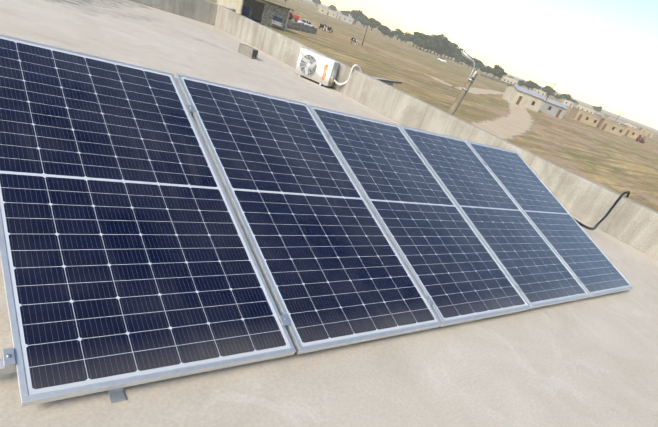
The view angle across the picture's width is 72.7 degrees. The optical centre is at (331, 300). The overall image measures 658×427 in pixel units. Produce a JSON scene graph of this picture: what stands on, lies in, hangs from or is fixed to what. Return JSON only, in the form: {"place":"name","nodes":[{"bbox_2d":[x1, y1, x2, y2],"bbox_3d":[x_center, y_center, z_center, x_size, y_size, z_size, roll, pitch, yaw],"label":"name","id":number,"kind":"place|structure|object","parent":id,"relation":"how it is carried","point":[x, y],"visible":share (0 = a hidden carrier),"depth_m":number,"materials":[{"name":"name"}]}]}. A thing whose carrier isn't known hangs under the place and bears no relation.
{"place":"outdoors","nodes":[
{"label":"outdoors","id":0,"kind":"place"},
{"bbox_2d":[286,19,316,33],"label":"yard wall","id":1,"kind":"structure","parent":0,"point":[300,26],"depth_m":90.61,"materials":[{"name":"stone"}]},
{"bbox_2d":[318,6,336,17],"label":"house","id":2,"kind":"structure","parent":0,"point":[328,12],"depth_m":319.27,"materials":[{"name":"paint"}]},
{"bbox_2d":[337,13,355,24],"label":"house","id":3,"kind":"structure","parent":0,"point":[347,19],"depth_m":321.27,"materials":[{"name":"white paint"}]},
{"bbox_2d":[371,76,401,85],"bbox_3d":[2.344,-17.236,36.144,4.215,2.590,6.000,31,33,17],"label":"shelter","id":4,"kind":"object","parent":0,"point":[389,82],"visible":0.19,"depth_m":35.99,"materials":[{"name":"grey paint"}]},
{"bbox_2d":[207,0,657,211],"bbox_3d":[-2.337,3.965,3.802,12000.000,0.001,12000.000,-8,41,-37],"label":"ground","id":5,"kind":"structure","parent":0,"point":[618,164],"depth_m":84.67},
{"bbox_2d":[242,0,253,19],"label":"blue tractor","id":6,"kind":"object","parent":5,"relation":"on","point":[247,12],"visible":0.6,"depth_m":72.86,"materials":[{"name":"blue metal"}]},
{"bbox_2d":[217,0,293,30],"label":"machinery shed","id":7,"kind":"structure","parent":5,"relation":"on","point":[264,12],"depth_m":75.12,"materials":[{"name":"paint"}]},
{"bbox_2d":[271,15,282,29],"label":"car","id":8,"kind":"object","parent":5,"relation":"on","point":[276,21],"visible":0.58,"depth_m":75.59,"materials":[{"name":"grey paint"}]},
{"bbox_2d":[288,7,298,21],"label":"red tractor","id":9,"kind":"object","parent":5,"relation":"on","point":[294,16],"visible":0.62,"depth_m":111.34,"materials":[{"name":"red metal"}]},
{"bbox_2d":[297,19,315,27],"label":"white car","id":10,"kind":"object","parent":5,"relation":"on","point":[304,21],"visible":0.35,"depth_m":105.47,"materials":[{"name":"white paint"}]},
{"bbox_2d":[311,0,321,5],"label":"tree","id":11,"kind":"object","parent":5,"relation":"on","point":[317,2],"visible":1,"depth_m":580.42,"materials":[{"name":"green plant"}]},
{"bbox_2d":[0,0,657,426],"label":"house roof","id":12,"kind":"structure","parent":5,"relation":"on","point":[588,362],"depth_m":2.67,"materials":[{"name":"concrete"}]},
{"bbox_2d":[238,43,257,58],"bbox_3d":[-1.882,-5.657,10.121,0.400,0.190,0.190,32,32,17],"label":"concrete block","id":13,"kind":"object","parent":12,"relation":"on","point":[247,51],"depth_m":10.05,"materials":[{"name":"grey concrete"}]},
{"bbox_2d":[0,105,625,403],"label":"panel mounting","id":14,"kind":"object","parent":12,"relation":"on","point":[7,363],"visible":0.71,"depth_m":1.61,"materials":[{"name":"metal"}]},
{"bbox_2d":[0,34,295,406],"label":"solar panel","id":15,"kind":"object","parent":14,"relation":"attached to","point":[127,257],"visible":0.94,"depth_m":1.99,"materials":[{"name":"glass"}]},
{"bbox_2d":[175,74,441,354],"bbox_3d":[-0.177,-0.659,2.811,1.038,0.038,2.094,-6,59,-38],"label":"solar panel","id":16,"kind":"object","parent":14,"relation":"attached to","point":[334,270],"visible":0.96,"depth_m":2.67,"materials":[{"name":"glass"}]},
{"bbox_2d":[308,105,530,326],"bbox_3d":[0.650,-0.748,3.466,1.038,0.037,2.094,-6,59,-38],"label":"solar panel","id":17,"kind":"object","parent":14,"relation":"attached to","point":[457,271],"visible":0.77,"depth_m":3.35,"materials":[{"name":"glass"}]},
{"bbox_2d":[399,125,589,308],"bbox_3d":[1.474,-0.844,4.120,1.038,0.036,2.094,-6,59,-38],"label":"solar panel","id":18,"kind":"object","parent":14,"relation":"attached to","point":[532,264],"visible":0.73,"depth_m":4.02,"materials":[{"name":"glass"}]},
{"bbox_2d":[466,140,632,297],"bbox_3d":[2.304,-0.935,4.774,1.038,0.037,2.094,-6,59,-38],"label":"solar panel","id":19,"kind":"object","parent":14,"relation":"attached to","point":[587,262],"visible":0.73,"depth_m":4.69,"materials":[{"name":"glass"}]},
{"bbox_2d":[295,48,339,85],"bbox_3d":[-0.302,-5.245,10.097,0.936,0.556,0.390,28,31,11],"label":"air conditioner outdoor unit","id":20,"kind":"object","parent":12,"relation":"on","point":[321,70],"visible":1,"depth_m":9.96,"materials":[{"name":"paint"}]},
{"bbox_2d":[129,0,657,259],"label":"parapet","id":21,"kind":"structure","parent":12,"relation":"on","point":[631,223],"depth_m":8.61,"materials":[{"name":"concrete"}]},
{"bbox_2d":[334,64,361,84],"bbox_3d":[0.297,-4.688,10.154,0.617,1.342,0.211,13,33,-12],"label":"pipe","id":22,"kind":"object","parent":21,"relation":"attached to","point":[352,68],"visible":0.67,"depth_m":9.90,"materials":[{"name":"white plastic"}]},
{"bbox_2d":[573,191,629,229],"bbox_3d":[3.275,-0.929,6.044,3.114,1.174,0.832,-1,38,-31],"label":"cable conduit","id":23,"kind":"object","parent":21,"relation":"attached to","point":[605,216],"visible":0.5,"depth_m":6.25,"materials":[{"name":"black"}]},
{"bbox_2d":[328,4,336,10],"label":"tree","id":24,"kind":"object","parent":5,"relation":"on","point":[332,7],"visible":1,"depth_m":583.45,"materials":[{"name":"green plant"}]},
{"bbox_2d":[341,10,348,15],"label":"building","id":25,"kind":"structure","parent":5,"relation":"on","point":[344,12],"depth_m":484.38,"materials":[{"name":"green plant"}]},
{"bbox_2d":[351,38,358,45],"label":"cow","id":26,"kind":"object","parent":5,"relation":"on","point":[354,40],"visible":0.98,"depth_m":109.28},
{"bbox_2d":[347,10,362,23],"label":"tree","id":27,"kind":"object","parent":5,"relation":"on","point":[355,14],"visible":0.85,"depth_m":397.44,"materials":[{"name":"green plant"}]},
{"bbox_2d":[357,14,368,26],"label":"tree","id":28,"kind":"object","parent":5,"relation":"on","point":[363,18],"visible":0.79,"depth_m":387.93,"materials":[{"name":"green plant"}]},
{"bbox_2d":[365,18,381,29],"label":"tree","id":29,"kind":"object","parent":5,"relation":"on","point":[374,23],"visible":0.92,"depth_m":359.44,"materials":[{"name":"green plant"}]},
{"bbox_2d":[377,25,390,35],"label":"tree","id":30,"kind":"object","parent":5,"relation":"on","point":[384,29],"visible":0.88,"depth_m":323.55,"materials":[{"name":"green plant"}]},
{"bbox_2d":[387,31,394,37],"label":"tree","id":31,"kind":"object","parent":5,"relation":"on","point":[391,34],"visible":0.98,"depth_m":321.38,"materials":[{"name":"green plant"}]},
{"bbox_2d":[393,28,406,38],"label":"tree","id":32,"kind":"object","parent":5,"relation":"on","point":[397,32],"visible":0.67,"depth_m":349.84,"materials":[{"name":"green plant"}]},
{"bbox_2d":[398,35,406,40],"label":"tree","id":33,"kind":"object","parent":5,"relation":"on","point":[401,37],"visible":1,"depth_m":342.79,"materials":[{"name":"green plant"}]},
{"bbox_2d":[405,32,410,42],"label":"tree","id":34,"kind":"object","parent":5,"relation":"on","point":[407,35],"visible":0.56,"depth_m":354.61,"materials":[{"name":"green plant"}]},
{"bbox_2d":[413,38,424,47],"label":"tree","id":35,"kind":"object","parent":5,"relation":"on","point":[418,43],"visible":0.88,"depth_m":325.09,"materials":[{"name":"green plant"}]},
{"bbox_2d":[409,32,432,49],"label":"tree","id":36,"kind":"object","parent":5,"relation":"on","point":[427,42],"visible":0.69,"depth_m":325.87,"materials":[{"name":"green plant"}]},
{"bbox_2d":[426,34,439,51],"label":"tree","id":37,"kind":"object","parent":5,"relation":"on","point":[433,37],"visible":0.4,"depth_m":338.01,"materials":[{"name":"green plant"}]},
{"bbox_2d":[433,34,450,53],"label":"tree","id":38,"kind":"object","parent":5,"relation":"on","point":[444,41],"visible":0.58,"depth_m":345.67,"materials":[{"name":"green plant"}]},
{"bbox_2d":[436,46,448,54],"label":"tree","id":39,"kind":"object","parent":5,"relation":"on","point":[444,50],"visible":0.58,"depth_m":355.35,"materials":[{"name":"green plant"}]},
{"bbox_2d":[440,42,455,56],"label":"tree","id":40,"kind":"object","parent":5,"relation":"on","point":[450,48],"visible":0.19,"depth_m":362.33,"materials":[{"name":"green plant"}]},
{"bbox_2d":[445,42,458,58],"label":"tree","id":41,"kind":"object","parent":5,"relation":"on","point":[455,45],"visible":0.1,"depth_m":368.21,"materials":[{"name":"green plant"}]},
{"bbox_2d":[451,48,464,61],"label":"tree","id":42,"kind":"object","parent":5,"relation":"on","point":[457,51],"visible":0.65,"depth_m":361.34,"materials":[{"name":"green plant"}]},
{"bbox_2d":[455,55,463,62],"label":"tree","id":43,"kind":"object","parent":5,"relation":"on","point":[458,58],"visible":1,"depth_m":346.10,"materials":[{"name":"green plant"}]},
{"bbox_2d":[447,50,477,114],"bbox_3d":[5.091,-7.682,20.262,1.282,6.348,1.306,-8,41,-37],"label":"street lamp pole","id":44,"kind":"object","parent":5,"relation":"on","point":[462,93],"visible":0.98,"depth_m":19.09,"materials":[{"name":"metal"}]},
{"bbox_2d":[464,58,480,66],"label":"tree","id":45,"kind":"object","parent":5,"relation":"on","point":[468,62],"visible":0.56,"depth_m":340.72,"materials":[{"name":"green plant"}]},
{"bbox_2d":[476,60,484,69],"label":"tree","id":46,"kind":"object","parent":5,"relation":"on","point":[482,64],"visible":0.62,"depth_m":345.38,"materials":[{"name":"green plant"}]},
{"bbox_2d":[484,66,491,74],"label":"tree","id":47,"kind":"object","parent":5,"relation":"on","point":[487,70],"visible":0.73,"depth_m":321.80,"materials":[{"name":"green plant"}]},
{"bbox_2d":[489,64,506,77],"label":"tree","id":48,"kind":"object","parent":5,"relation":"on","point":[497,70],"visible":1,"depth_m":294.60,"materials":[{"name":"green plant"}]},
{"bbox_2d":[518,80,524,85],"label":"tree","id":49,"kind":"object","parent":5,"relation":"on","point":[520,82],"visible":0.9,"depth_m":330.47,"materials":[{"name":"green plant"}]},
{"bbox_2d":[502,84,544,111],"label":"house","id":50,"kind":"structure","parent":5,"relation":"on","point":[523,97],"depth_m":114.19,"materials":[{"name":"paint"}]},
{"bbox_2d":[523,80,537,89],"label":"tree","id":51,"kind":"object","parent":5,"relation":"on","point":[529,84],"visible":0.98,"depth_m":321.76,"materials":[{"name":"green plant"}]},
{"bbox_2d":[541,85,555,96],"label":"tree","id":52,"kind":"object","parent":5,"relation":"on","point":[547,89],"visible":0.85,"depth_m":357.98,"materials":[{"name":"green plant"}]},
{"bbox_2d":[534,120,587,139],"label":"soil berm","id":53,"kind":"structure","parent":5,"relation":"on","point":[558,127],"depth_m":87.80,"materials":[{"name":"brown soil"}]},
{"bbox_2d":[558,93,572,100],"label":"tree","id":54,"kind":"object","parent":5,"relation":"on","point":[566,96],"visible":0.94,"depth_m":347.40,"materials":[{"name":"green plant"}]},
{"bbox_2d":[563,117,611,134],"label":"soil berm","id":55,"kind":"structure","parent":5,"relation":"on","point":[585,125],"depth_m":137.76,"materials":[{"name":"brown soil"}]},
{"bbox_2d":[592,106,602,111],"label":"tree","id":56,"kind":"object","parent":5,"relation":"on","point":[597,108],"visible":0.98,"depth_m":453.52,"materials":[{"name":"green plant"}]},
{"bbox_2d":[636,134,644,142],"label":"red tractor","id":57,"kind":"object","parent":5,"relation":"on","point":[641,139],"visible":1,"depth_m":160.20,"materials":[{"name":"red metal"}]},
{"bbox_2d":[425,74,535,139],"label":"dirt track","id":58,"kind":"structure","parent":0,"point":[517,120],"depth_m":68.27,"materials":[{"name":"beige soil"}]},
{"bbox_2d":[320,0,657,128],"label":"sky","id":59,"kind":"structure","parent":0,"point":[604,53],"materials":[{"name":"white"}]},
{"bbox_2d":[480,73,509,84],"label":"field wall","id":60,"kind":"structure","parent":0,"point":[492,78],"depth_m":256.59,"materials":[{"name":"stone"}]},
{"bbox_2d":[501,75,517,84],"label":"house","id":61,"kind":"structure","parent":0,"point":[509,80],"depth_m":278.59,"materials":[{"name":"paint"}]},
{"bbox_2d":[532,88,545,96],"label":"house","id":62,"kind":"structure","parent":0,"point":[543,93],"depth_m":284.24,"materials":[{"name":"paint"}]},
{"bbox_2d":[539,97,568,118],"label":"house","id":63,"kind":"structure","parent":0,"point":[553,108],"depth_m":122.58,"materials":[{"name":"grey paint"}]},
{"bbox_2d":[561,99,573,106],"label":"house","id":64,"kind":"structure","parent":0,"point":[567,102],"depth_m":296.36,"materials":[{"name":"paint"}]},
{"bbox_2d":[571,103,594,113],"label":"house","id":65,"kind":"structure","parent":0,"point":[584,108],"depth_m":268.82,"materials":[{"name":"paint"}]},
{"bbox_2d":[568,107,600,126],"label":"house","id":66,"kind":"structure","parent":0,"point":[583,116],"depth_m":150.13,"materials":[{"name":"beige paint"}]},
{"bbox_2d":[596,117,626,136],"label":"house","id":67,"kind":"structure","parent":0,"point":[609,126],"depth_m":149.75,"materials":[{"name":"beige paint"}]},
{"bbox_2d":[604,114,624,124],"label":"house","id":68,"kind":"structure","parent":0,"point":[618,121],"depth_m":263.37,"materials":[{"name":"grey paint"}]},
{"bbox_2d":[624,122,637,128],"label":"house","id":69,"kind":"structure","parent":0,"point":[630,125],"depth_m":284.24,"materials":[{"name":"paint"}]},
{"bbox_2d":[623,124,645,140],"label":"house","id":70,"kind":"structure","parent":0,"point":[631,132],"depth_m":171.78,"materials":[{"name":"beige paint"}]},
{"bbox_2d":[639,127,654,137],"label":"house","id":71,"kind":"structure","parent":0,"point":[650,134],"depth_m":281.03,"materials":[{"name":"beige paint"}]}
]}

